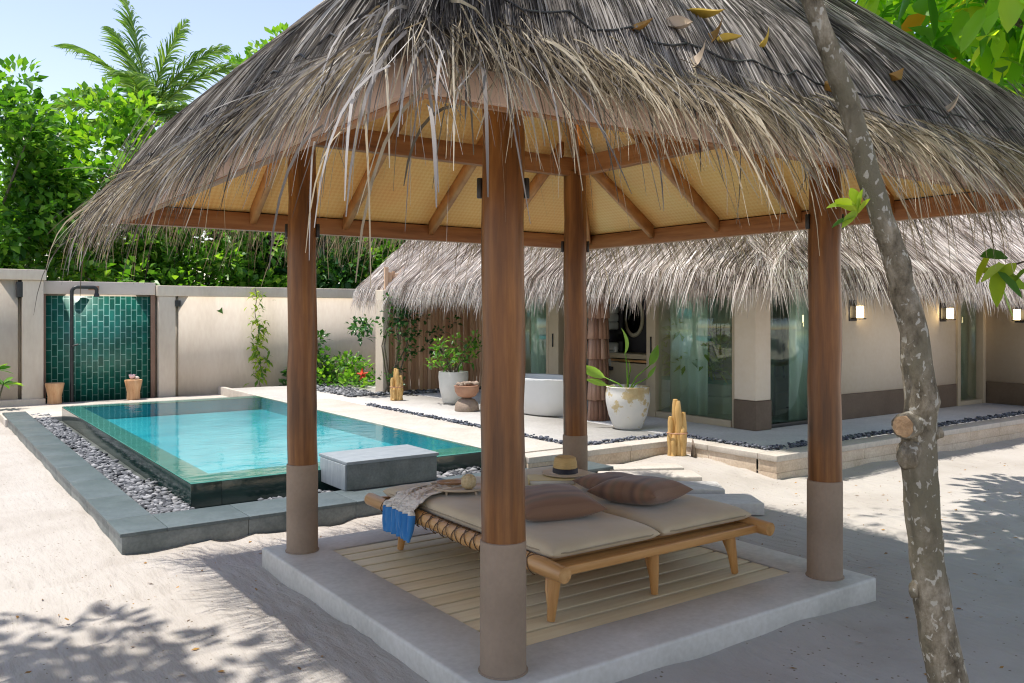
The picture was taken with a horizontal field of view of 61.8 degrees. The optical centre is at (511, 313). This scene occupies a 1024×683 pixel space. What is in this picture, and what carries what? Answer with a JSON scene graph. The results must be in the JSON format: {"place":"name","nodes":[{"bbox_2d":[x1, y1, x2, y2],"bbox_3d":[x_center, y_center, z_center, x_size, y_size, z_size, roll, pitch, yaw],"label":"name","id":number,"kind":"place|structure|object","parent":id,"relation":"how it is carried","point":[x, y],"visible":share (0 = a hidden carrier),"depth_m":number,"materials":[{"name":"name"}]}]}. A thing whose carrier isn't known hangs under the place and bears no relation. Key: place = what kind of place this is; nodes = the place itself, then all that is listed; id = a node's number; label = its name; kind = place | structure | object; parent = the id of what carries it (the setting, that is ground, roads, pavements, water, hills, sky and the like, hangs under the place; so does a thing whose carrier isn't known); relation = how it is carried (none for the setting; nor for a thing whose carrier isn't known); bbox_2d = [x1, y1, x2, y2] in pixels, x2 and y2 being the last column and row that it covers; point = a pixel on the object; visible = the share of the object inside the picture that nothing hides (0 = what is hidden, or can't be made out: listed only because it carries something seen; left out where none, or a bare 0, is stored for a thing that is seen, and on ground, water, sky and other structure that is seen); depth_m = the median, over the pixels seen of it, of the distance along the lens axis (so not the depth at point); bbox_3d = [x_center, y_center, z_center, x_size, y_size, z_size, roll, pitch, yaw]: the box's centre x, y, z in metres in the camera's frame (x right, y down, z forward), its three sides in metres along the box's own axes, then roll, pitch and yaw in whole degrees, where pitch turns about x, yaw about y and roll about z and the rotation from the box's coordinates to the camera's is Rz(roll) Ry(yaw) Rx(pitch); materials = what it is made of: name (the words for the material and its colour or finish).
{"place":"outdoors","nodes":[
{"label":"outdoors","id":0,"kind":"place"},
{"bbox_2d":[0,394,226,426],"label":"path","id":1,"kind":"structure","parent":0,"point":[54,411],"depth_m":15.19,"materials":[{"name":"beige concrete"}]},
{"bbox_2d":[45,382,64,403],"bbox_3d":[-8.280,1.435,15.481,0.320,0.378,0.317,0,0,-35],"label":"stump stool","id":2,"kind":"object","parent":1,"relation":"on","point":[54,390],"visible":1,"depth_m":15.38,"materials":[{"name":"brown wood"}]},
{"bbox_2d":[124,379,142,399],"bbox_3d":[-7.194,1.435,16.249,0.320,0.378,0.317,0,0,-35],"label":"stump stool","id":3,"kind":"object","parent":1,"relation":"on","point":[133,387],"visible":1,"depth_m":16.14,"materials":[{"name":"brown wood"}]},
{"bbox_2d":[129,374,138,379],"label":"flower","id":4,"kind":"object","parent":3,"relation":"on","point":[133,376],"visible":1,"depth_m":16.19,"materials":[{"name":"pink plant"}]},
{"bbox_2d":[0,0,969,280],"label":"sky","id":5,"kind":"structure","parent":0,"point":[29,29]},
{"bbox_2d":[0,422,1023,682],"bbox_3d":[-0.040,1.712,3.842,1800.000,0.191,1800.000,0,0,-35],"label":"ground","id":6,"kind":"structure","parent":0,"point":[62,556],"depth_m":5.18,"materials":[{"name":"beige sand"}]},
{"bbox_2d":[0,364,22,396],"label":"rosette plant","id":7,"kind":"object","parent":6,"relation":"on","point":[7,381],"visible":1,"depth_m":14.52,"materials":[{"name":"green plant"}]},
{"bbox_2d":[0,54,116,278],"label":"broadleaf tree","id":8,"kind":"object","parent":6,"relation":"on","point":[29,187],"visible":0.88,"depth_m":17.10,"materials":[{"name":"green plant"}]},
{"bbox_2d":[0,75,192,281],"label":"broadleaf tree","id":9,"kind":"object","parent":6,"relation":"on","point":[116,130],"visible":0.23,"depth_m":19.19,"materials":[{"name":"green plant"}]},
{"bbox_2d":[46,0,239,139],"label":"coconut palm","id":10,"kind":"object","parent":6,"relation":"on","point":[132,77],"visible":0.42,"depth_m":21.98,"materials":[{"name":"green plant"}]},
{"bbox_2d":[89,224,286,287],"bbox_3d":[-7.017,-1.017,20.041,4.903,5.762,3.894,0,0,13],"label":"broadleaf tree","id":11,"kind":"object","parent":6,"relation":"on","point":[243,259],"visible":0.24,"depth_m":18.98,"materials":[{"name":"green plant"}]},
{"bbox_2d":[0,224,400,313],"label":"hedge","id":12,"kind":"object","parent":6,"relation":"on","point":[173,275],"visible":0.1,"depth_m":18.42,"materials":[{"name":"green plant"}]},
{"bbox_2d":[0,269,463,405],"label":"garden wall","id":13,"kind":"structure","parent":6,"relation":"on","point":[166,341],"depth_m":16.75,"materials":[{"name":"beige paint"}]},
{"bbox_2d":[70,285,99,401],"bbox_3d":[-7.935,0.559,15.892,0.502,2.182,0.131,0,0,-38],"label":"outdoor shower","id":14,"kind":"object","parent":13,"relation":"attached to","point":[96,294],"visible":0.98,"depth_m":15.76,"materials":[{"name":"black metal"}]},
{"bbox_2d":[243,288,272,386],"bbox_3d":[-5.234,0.529,17.732,0.683,2.175,0.248,0,0,-35],"label":"hanging vine","id":15,"kind":"object","parent":13,"relation":"hanging from","point":[258,336],"visible":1,"depth_m":17.73,"materials":[{"name":"green plant"}]},
{"bbox_2d":[223,22,288,74],"bbox_3d":[-6.702,-3.199,24.199,2.912,10.104,2.954,0,0,-35],"label":"broadleaf tree","id":16,"kind":"object","parent":6,"relation":"on","point":[249,50],"visible":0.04,"depth_m":24.00,"materials":[{"name":"green plant"}]},
{"bbox_2d":[205,229,379,288],"bbox_3d":[-5.113,-1.099,21.420,4.558,5.928,4.249,0,0,18],"label":"broadleaf tree","id":17,"kind":"object","parent":6,"relation":"on","point":[343,271],"visible":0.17,"depth_m":19.97,"materials":[{"name":"green plant"}]},
{"bbox_2d":[2,397,613,554],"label":"swimming pool","id":18,"kind":"structure","parent":6,"relation":"in","point":[220,486],"depth_m":8.22,"materials":[{"name":"liquid"}]},
{"bbox_2d":[32,413,194,514],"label":"pebbles","id":19,"kind":"object","parent":18,"relation":"on","point":[149,496],"visible":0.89,"depth_m":8.58,"materials":[{"name":"grey gravel"}]},
{"bbox_2d":[62,396,464,451],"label":"water","id":20,"kind":"structure","parent":18,"relation":"in","point":[232,402],"depth_m":13.03,"materials":[{"name":"teal liquid"}]},
{"bbox_2d":[258,466,480,500],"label":"pebbles","id":21,"kind":"object","parent":18,"relation":"on","point":[468,470],"visible":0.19,"depth_m":8.73,"materials":[{"name":"grey gravel"}]},
{"bbox_2d":[278,329,339,385],"bbox_3d":[-4.333,1.060,18.153,1.366,1.489,1.186,0,0,-35],"label":"leafy shrub","id":22,"kind":"object","parent":6,"relation":"on","point":[321,334],"visible":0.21,"depth_m":18.07,"materials":[{"name":"green plant"}]},
{"bbox_2d":[285,346,375,388],"bbox_3d":[-3.509,1.216,17.932,2.395,1.136,2.393,0,0,-35],"label":"hibiscus shrub","id":23,"kind":"object","parent":6,"relation":"on","point":[349,372],"visible":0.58,"depth_m":17.81,"materials":[{"name":"green plant"}]},
{"bbox_2d":[357,368,367,379],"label":"hibiscus flower","id":24,"kind":"object","parent":23,"relation":"on","point":[361,374],"visible":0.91,"depth_m":17.32,"materials":[{"name":"red plant"}]},
{"bbox_2d":[376,290,388,391],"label":"gate pillar","id":25,"kind":"structure","parent":6,"relation":"on","point":[381,384],"depth_m":16.07,"materials":[{"name":"beige paint"}]},
{"bbox_2d":[342,238,463,314],"bbox_3d":[-2.731,-0.768,22.586,4.341,5.657,4.275,0,0,15],"label":"broadleaf tree","id":26,"kind":"object","parent":6,"relation":"on","point":[386,249],"visible":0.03,"depth_m":21.37,"materials":[{"name":"green plant"}]},
{"bbox_2d":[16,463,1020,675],"bbox_3d":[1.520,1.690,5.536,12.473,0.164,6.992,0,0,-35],"label":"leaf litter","id":27,"kind":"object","parent":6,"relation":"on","point":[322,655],"visible":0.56,"depth_m":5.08,"materials":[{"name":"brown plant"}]},
{"bbox_2d":[34,0,1023,682],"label":"thatched pavilion","id":28,"kind":"structure","parent":6,"relation":"on","point":[506,132],"depth_m":4.32,"materials":[{"name":"plant"}]},
{"bbox_2d":[364,493,774,621],"bbox_3d":[0.285,1.437,5.702,1.727,0.331,2.232,0,0,-35],"label":"daybed","id":29,"kind":"object","parent":28,"relation":"on","point":[555,572],"visible":0.28,"depth_m":4.91,"materials":[{"name":"brown wood"}]},
{"bbox_2d":[383,476,659,557],"bbox_3d":[-0.035,1.258,5.488,0.789,0.105,1.990,0,0,-35],"label":"seat cushion","id":30,"kind":"object","parent":29,"relation":"on","point":[575,536],"visible":0.54,"depth_m":4.88,"materials":[{"name":"fabric"}]},
{"bbox_2d":[382,478,461,542],"bbox_3d":[-0.521,1.302,5.763,0.626,0.308,0.404,0,0,-35],"label":"throw blanket","id":31,"kind":"object","parent":30,"relation":"on","point":[398,514],"visible":0.88,"depth_m":5.63,"materials":[{"name":"blue fabric"}]},
{"bbox_2d":[433,483,480,495],"bbox_3d":[-0.343,1.186,5.760,0.376,0.052,0.271,0,0,-5],"label":"wooden tray","id":32,"kind":"object","parent":30,"relation":"on","point":[475,489],"visible":0.6,"depth_m":5.69,"materials":[{"name":"brown wood"}]},
{"bbox_2d":[437,479,460,484],"bbox_3d":[-0.417,1.155,5.830,0.195,0.029,0.135,0,0,-5],"label":"wooden dish","id":33,"kind":"object","parent":32,"relation":"on","point":[451,482],"visible":0.85,"depth_m":5.86,"materials":[{"name":"brown wood"}]},
{"bbox_2d":[461,474,475,488],"bbox_3d":[-0.289,1.117,5.700,0.104,0.105,0.104,0,0,-35],"label":"rattan ball","id":34,"kind":"object","parent":32,"relation":"on","point":[468,481],"visible":1,"depth_m":5.66,"materials":[{"name":"beige wicker"}]},
{"bbox_2d":[525,483,606,521],"bbox_3d":[0.231,1.136,5.173,0.520,0.167,0.520,-2,3,-18],"label":"pillow","id":35,"kind":"object","parent":30,"relation":"on","point":[551,502],"visible":0.7,"depth_m":4.99,"materials":[{"name":"brown fabric"}]},
{"bbox_2d":[480,466,751,535],"bbox_3d":[0.618,1.258,5.950,0.789,0.105,1.990,0,0,-35],"label":"seat cushion","id":36,"kind":"object","parent":29,"relation":"on","point":[685,512],"visible":0.42,"depth_m":5.26,"materials":[{"name":"fabric"}]},
{"bbox_2d":[527,474,574,485],"bbox_3d":[0.280,1.194,6.154,0.328,0.038,0.220,0,0,-1],"label":"book","id":37,"kind":"object","parent":36,"relation":"on","point":[536,479],"visible":0.81,"depth_m":6.05,"materials":[{"name":"paper"}]},
{"bbox_2d":[542,455,588,477],"bbox_3d":[0.391,1.109,6.280,0.344,0.123,0.372,0,0,-5],"label":"straw hat","id":38,"kind":"object","parent":37,"relation":"on","point":[564,466],"visible":1,"depth_m":6.20,"materials":[{"name":"beige wicker"}]},
{"bbox_2d":[572,472,632,489],"bbox_3d":[0.703,1.158,5.839,0.440,0.132,0.400,1,1,-30],"label":"pillow","id":39,"kind":"object","parent":36,"relation":"on","point":[589,481],"visible":0.35,"depth_m":5.80,"materials":[{"name":"brown fabric"}]},
{"bbox_2d":[587,475,692,504],"bbox_3d":[0.826,1.134,5.510,0.500,0.172,0.500,-4,-6,38],"label":"pillow","id":40,"kind":"object","parent":36,"relation":"on","point":[640,490],"visible":1,"depth_m":5.37,"materials":[{"name":"brown fabric"}]},
{"bbox_2d":[630,18,652,30],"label":"dry leaf","id":41,"kind":"object","parent":28,"relation":"on","point":[642,24],"visible":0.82,"depth_m":3.02,"materials":[{"name":"brown plant"}]},
{"bbox_2d":[666,15,692,28],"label":"dry leaf","id":42,"kind":"object","parent":28,"relation":"on","point":[679,22],"visible":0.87,"depth_m":3.18,"materials":[{"name":"beige plant"}]},
{"bbox_2d":[686,40,705,66],"bbox_3d":[0.665,-0.933,3.095,0.102,0.088,0.052,0,0,38],"label":"dry leaf","id":43,"kind":"object","parent":28,"relation":"on","point":[698,57],"visible":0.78,"depth_m":3.10,"materials":[{"name":"beige plant"}]},
{"bbox_2d":[687,8,723,17],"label":"dry leaf","id":44,"kind":"object","parent":28,"relation":"on","point":[703,13],"visible":1,"depth_m":3.36,"materials":[{"name":"yellow plant"}]},
{"bbox_2d":[706,16,722,42],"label":"dry leaf","id":45,"kind":"object","parent":28,"relation":"on","point":[714,33],"visible":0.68,"depth_m":3.30,"materials":[{"name":"brown plant"}]},
{"bbox_2d":[716,33,741,42],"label":"dry leaf","id":46,"kind":"object","parent":28,"relation":"on","point":[727,37],"visible":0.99,"depth_m":3.35,"materials":[{"name":"yellow plant"}]},
{"bbox_2d":[759,28,768,48],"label":"dry leaf","id":47,"kind":"object","parent":28,"relation":"on","point":[763,43],"visible":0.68,"depth_m":3.49,"materials":[{"name":"yellow plant"}]},
{"bbox_2d":[824,81,831,91],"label":"dry leaf","id":48,"kind":"object","parent":28,"relation":"on","point":[826,86],"visible":0.54,"depth_m":3.56,"materials":[{"name":"brown plant"}]},
{"bbox_2d":[889,68,903,80],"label":"dry leaf","id":49,"kind":"object","parent":28,"relation":"on","point":[896,75],"visible":1,"depth_m":4.08,"materials":[{"name":"brown plant"}]},
{"bbox_2d":[945,92,959,111],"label":"dry leaf","id":50,"kind":"object","parent":28,"relation":"on","point":[949,107],"visible":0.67,"depth_m":4.22,"materials":[{"name":"beige plant"}]},
{"bbox_2d":[218,386,1023,467],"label":"terrace coping","id":51,"kind":"object","parent":6,"relation":"on","point":[459,434],"visible":0.56,"depth_m":10.36,"materials":[{"name":"stone"}]},
{"bbox_2d":[608,463,683,470],"bbox_3d":[1.354,1.676,9.142,0.920,0.105,0.280,0,0,-8],"label":"stepping stone","id":52,"kind":"object","parent":6,"relation":"on","point":[647,466],"visible":0.34,"depth_m":9.07,"materials":[{"name":"beige stone"}]},
{"bbox_2d":[597,470,701,480],"bbox_3d":[1.394,1.678,8.705,1.000,0.105,0.380,0,0,-4],"label":"stepping stone","id":53,"kind":"object","parent":6,"relation":"on","point":[683,475],"visible":0.45,"depth_m":8.66,"materials":[{"name":"beige stone"}]},
{"bbox_2d":[666,399,687,455],"bbox_3d":[1.893,1.313,9.798,0.244,0.668,0.186,0,0,0],"label":"driftwood totem","id":54,"kind":"object","parent":6,"relation":"on","point":[677,432],"visible":0.94,"depth_m":9.76,"materials":[{"name":"wood"}]},
{"bbox_2d":[350,210,1023,430],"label":"villa","id":55,"kind":"object","parent":6,"relation":"on","point":[977,346],"visible":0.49,"depth_m":12.14,"materials":[{"name":"paint"}]},
{"bbox_2d":[531,296,540,373],"bbox_3d":[0.545,0.245,15.041,0.099,2.450,0.703,0,0,-35],"label":"curtain","id":56,"kind":"object","parent":55,"relation":"hanging from","point":[535,344],"visible":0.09,"depth_m":15.23,"materials":[{"name":"teal fabric"}]},
{"bbox_2d":[525,295,563,374],"bbox_3d":[0.427,0.245,14.759,0.142,2.490,1.320,0,0,-35],"label":"sliding door","id":57,"kind":"structure","parent":55,"relation":"in","point":[552,324],"depth_m":14.32,"materials":[{"name":"paint"}]},
{"bbox_2d":[587,293,622,369],"bbox_3d":[1.442,0.503,15.429,0.410,1.950,1.200,0,0,-35],"label":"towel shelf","id":58,"kind":"object","parent":55,"relation":"on","point":[616,335],"visible":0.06,"depth_m":15.05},
{"bbox_2d":[586,341,617,365],"bbox_3d":[1.438,0.708,15.426,0.320,0.416,1.100,0,0,-35],"label":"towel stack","id":59,"kind":"object","parent":58,"relation":"on","point":[611,346],"visible":0.15,"depth_m":14.99,"materials":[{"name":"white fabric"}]},
{"bbox_2d":[587,306,617,329],"bbox_3d":[1.438,0.068,15.426,0.320,0.416,1.100,0,0,-35],"label":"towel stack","id":60,"kind":"object","parent":58,"relation":"on","point":[613,322],"visible":0.2,"depth_m":15.01,"materials":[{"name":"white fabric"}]},
{"bbox_2d":[609,296,625,303],"bbox_3d":[1.732,-0.560,14.838,0.500,0.780,0.500,0,0,-35],"label":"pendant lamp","id":61,"kind":"object","parent":55,"relation":"hanging from","point":[617,301],"visible":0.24,"depth_m":14.63,"materials":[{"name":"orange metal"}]},
{"bbox_2d":[587,352,669,388],"bbox_3d":[1.932,1.078,15.041,0.520,0.800,2.500,0,0,-35],"label":"vanity counter","id":62,"kind":"object","parent":55,"relation":"on","point":[617,373],"visible":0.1,"depth_m":14.66,"materials":[{"name":"paint"}]},
{"bbox_2d":[624,299,643,337],"bbox_3d":[2.155,0.070,15.137,0.045,0.695,0.500,0,0,-35],"label":"round mirror","id":63,"kind":"object","parent":55,"relation":"attached to","point":[633,326],"visible":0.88,"depth_m":15.12,"materials":[{"name":"black glass"}]},
{"bbox_2d":[670,291,707,415],"bbox_3d":[2.504,0.245,12.187,0.099,2.450,0.722,0,0,-35],"label":"curtain","id":64,"kind":"object","parent":55,"relation":"hanging from","point":[690,389],"visible":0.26,"depth_m":12.09,"materials":[{"name":"teal fabric"}]},
{"bbox_2d":[646,289,733,427],"bbox_3d":[2.475,0.245,11.860,0.150,2.490,1.620,0,0,-35],"label":"sliding door","id":65,"kind":"structure","parent":55,"relation":"in","point":[661,395],"depth_m":12.30,"materials":[{"name":"paint"}]},
{"bbox_2d":[668,317,728,383],"bbox_3d":[2.755,0.757,12.407,1.076,1.441,1.524,0,0,-35],"label":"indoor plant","id":66,"kind":"object","parent":55,"relation":"on","point":[716,346],"visible":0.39,"depth_m":12.21,"materials":[{"name":"green plant"}]},
{"bbox_2d":[708,298,728,379],"bbox_3d":[3.201,0.385,13.023,0.440,1.250,0.440,0,0,-35],"label":"floor lamp","id":67,"kind":"object","parent":55,"relation":"on","point":[721,317],"visible":0.45,"depth_m":12.86,"materials":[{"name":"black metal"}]},
{"bbox_2d":[708,373,788,413],"bbox_3d":[3.451,1.236,13.605,1.860,0.485,1.400,0,0,-35],"label":"bed","id":68,"kind":"object","parent":55,"relation":"on","point":[718,396],"visible":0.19,"depth_m":12.70,"materials":[{"name":"white fabric"}]},
{"bbox_2d":[782,289,788,407],"bbox_3d":[4.305,0.529,13.544,0.271,1.898,0.257,0,0,-14],"label":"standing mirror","id":69,"kind":"object","parent":55,"relation":"on","point":[785,327],"visible":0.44,"depth_m":13.53,"materials":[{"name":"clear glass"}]},
{"bbox_2d":[770,288,807,427],"bbox_3d":[3.823,0.245,11.515,1.323,2.490,0.100,0,0,-35],"label":"window frame","id":70,"kind":"structure","parent":55,"relation":"in","point":[774,314],"depth_m":11.27,"materials":[{"name":"black metal"}]},
{"bbox_2d":[789,289,808,419],"bbox_3d":[4.013,0.245,11.883,0.475,2.450,0.089,0,0,-33],"label":"curtain","id":71,"kind":"object","parent":55,"relation":"hanging from","point":[798,346],"visible":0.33,"depth_m":11.88,"materials":[{"name":"teal fabric"}]},
{"bbox_2d":[849,300,865,320],"bbox_3d":[4.898,-0.050,12.098,0.170,0.300,0.189,0,0,-35],"label":"wall lamp","id":72,"kind":"object","parent":55,"relation":"attached to","point":[855,312],"visible":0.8,"depth_m":12.11,"materials":[{"name":"white glass"}]},
{"bbox_2d":[940,303,955,321],"bbox_3d":[6.897,-0.030,13.514,0.170,0.300,0.189,0,0,-35],"label":"wall lamp","id":73,"kind":"object","parent":55,"relation":"attached to","point":[944,317],"visible":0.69,"depth_m":13.53,"materials":[{"name":"white glass"}]},
{"bbox_2d":[1012,304,1023,322],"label":"wall lamp","id":74,"kind":"object","parent":55,"relation":"attached to","point":[1019,315],"visible":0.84,"depth_m":13.84,"materials":[{"name":"white glass"}]},
{"bbox_2d":[691,439,695,456],"bbox_3d":[2.088,1.546,9.858,0.058,0.203,0.052,0,0,-35],"label":"driftwood stub","id":75,"kind":"object","parent":6,"relation":"on","point":[693,448],"visible":1,"depth_m":9.85,"materials":[{"name":"brown wood"}]},
{"bbox_2d":[677,481,724,493],"bbox_3d":[1.482,1.676,8.130,1.000,0.105,0.400,0,0,3],"label":"stepping stone","id":76,"kind":"object","parent":6,"relation":"on","point":[706,487],"visible":0.32,"depth_m":8.00,"materials":[{"name":"grey stone"}]},
{"bbox_2d":[687,494,763,514],"bbox_3d":[1.673,1.687,7.567,1.000,0.105,0.420,0,0,-2],"label":"stepping stone","id":77,"kind":"object","parent":6,"relation":"on","point":[751,504],"visible":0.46,"depth_m":7.49,"materials":[{"name":"grey stone"}]},
{"bbox_2d":[801,0,1023,682],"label":"leaning tree","id":78,"kind":"object","parent":6,"relation":"on","point":[985,38],"visible":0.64,"depth_m":2.92,"materials":[{"name":"grey plant"}]},
{"bbox_2d":[233,379,1023,452],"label":"terrace","id":79,"kind":"structure","parent":0,"point":[434,404],"depth_m":11.87,"materials":[{"name":"concrete"}]},
{"bbox_2d":[390,368,403,400],"bbox_3d":[-1.989,1.217,14.753,0.244,0.559,0.186,0,0,-15],"label":"driftwood totem","id":80,"kind":"object","parent":79,"relation":"on","point":[396,387],"visible":1,"depth_m":14.71,"materials":[{"name":"wood"}]},
{"bbox_2d":[317,380,480,396],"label":"pebbles","id":81,"kind":"object","parent":79,"relation":"on","point":[338,389],"visible":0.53,"depth_m":16.20,"materials":[{"name":"grey gravel"}]},
{"bbox_2d":[346,290,462,392],"bbox_3d":[-2.016,0.516,15.935,2.406,1.962,0.735,0,0,-35],"label":"climbing plant","id":82,"kind":"object","parent":81,"relation":"on","point":[364,325],"visible":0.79,"depth_m":15.84,"materials":[{"name":"green plant"}]},
{"bbox_2d":[384,267,481,391],"bbox_3d":[-1.342,0.297,16.929,2.638,2.384,0.094,0,0,-35],"label":"timber fence","id":83,"kind":"object","parent":79,"relation":"on","point":[422,375],"visible":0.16,"depth_m":16.76,"materials":[{"name":"brown wood"}]},
{"bbox_2d":[438,370,467,403],"bbox_3d":[-0.977,1.223,14.268,0.500,0.530,0.500,0,0,-35],"label":"planter pot","id":84,"kind":"object","parent":79,"relation":"on","point":[448,380],"visible":0.79,"depth_m":14.07,"materials":[{"name":"ceramic"}]},
{"bbox_2d":[425,330,481,371],"bbox_3d":[-0.938,0.633,14.293,1.117,0.768,0.681,0,0,-35],"label":"potted shrub","id":85,"kind":"object","parent":84,"relation":"on","point":[454,359],"visible":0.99,"depth_m":14.25,"materials":[{"name":"green plant"}]},
{"bbox_2d":[454,385,478,411],"bbox_3d":[-0.696,1.292,13.180,0.390,0.392,0.390,0,0,-35],"label":"clay bowl planter","id":86,"kind":"object","parent":79,"relation":"on","point":[466,402],"visible":0.95,"depth_m":13.04,"materials":[{"name":"orange ceramic"}]},
{"bbox_2d":[456,381,479,385],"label":"planter stones","id":87,"kind":"object","parent":86,"relation":"in","point":[470,383],"visible":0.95,"depth_m":13.12,"materials":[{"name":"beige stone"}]},
{"bbox_2d":[524,373,562,416],"bbox_3d":[0.473,1.212,12.844,0.890,0.552,1.558,0,0,-35],"label":"bathtub","id":88,"kind":"object","parent":79,"relation":"on","point":[543,394],"visible":0.46,"depth_m":12.35,"materials":[{"name":"white ceramic"}]},
{"bbox_2d":[605,384,649,429],"bbox_3d":[1.509,1.213,11.139,0.580,0.550,0.580,0,0,-35],"label":"planter pot","id":89,"kind":"object","parent":79,"relation":"on","point":[627,408],"visible":0.98,"depth_m":10.93,"materials":[{"name":"white ceramic"}]},
{"bbox_2d":[586,329,658,387],"bbox_3d":[1.396,0.610,11.246,1.057,0.861,0.304,0,0,8],"label":"paddle leaf plant","id":90,"kind":"object","parent":89,"relation":"in","point":[592,371],"visible":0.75,"depth_m":11.18,"materials":[{"name":"green plant"}]},
{"bbox_2d":[365,403,1023,449],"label":"pebbles","id":91,"kind":"object","parent":79,"relation":"on","point":[803,442],"visible":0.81,"depth_m":10.30,"materials":[{"name":"black gravel"}]},
{"bbox_2d":[526,423,1023,478],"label":"terrace riser","id":92,"kind":"object","parent":79,"relation":"attached to","point":[799,467],"visible":0.35,"depth_m":9.77,"materials":[{"name":"stone"}]},
{"bbox_2d":[780,359,788,365],"bbox_3d":[4.253,1.093,13.008,1.600,0.770,0.500,0,0,-35],"label":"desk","id":93,"kind":"object","parent":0,"point":[785,362],"depth_m":12.55,"materials":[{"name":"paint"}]}
]}

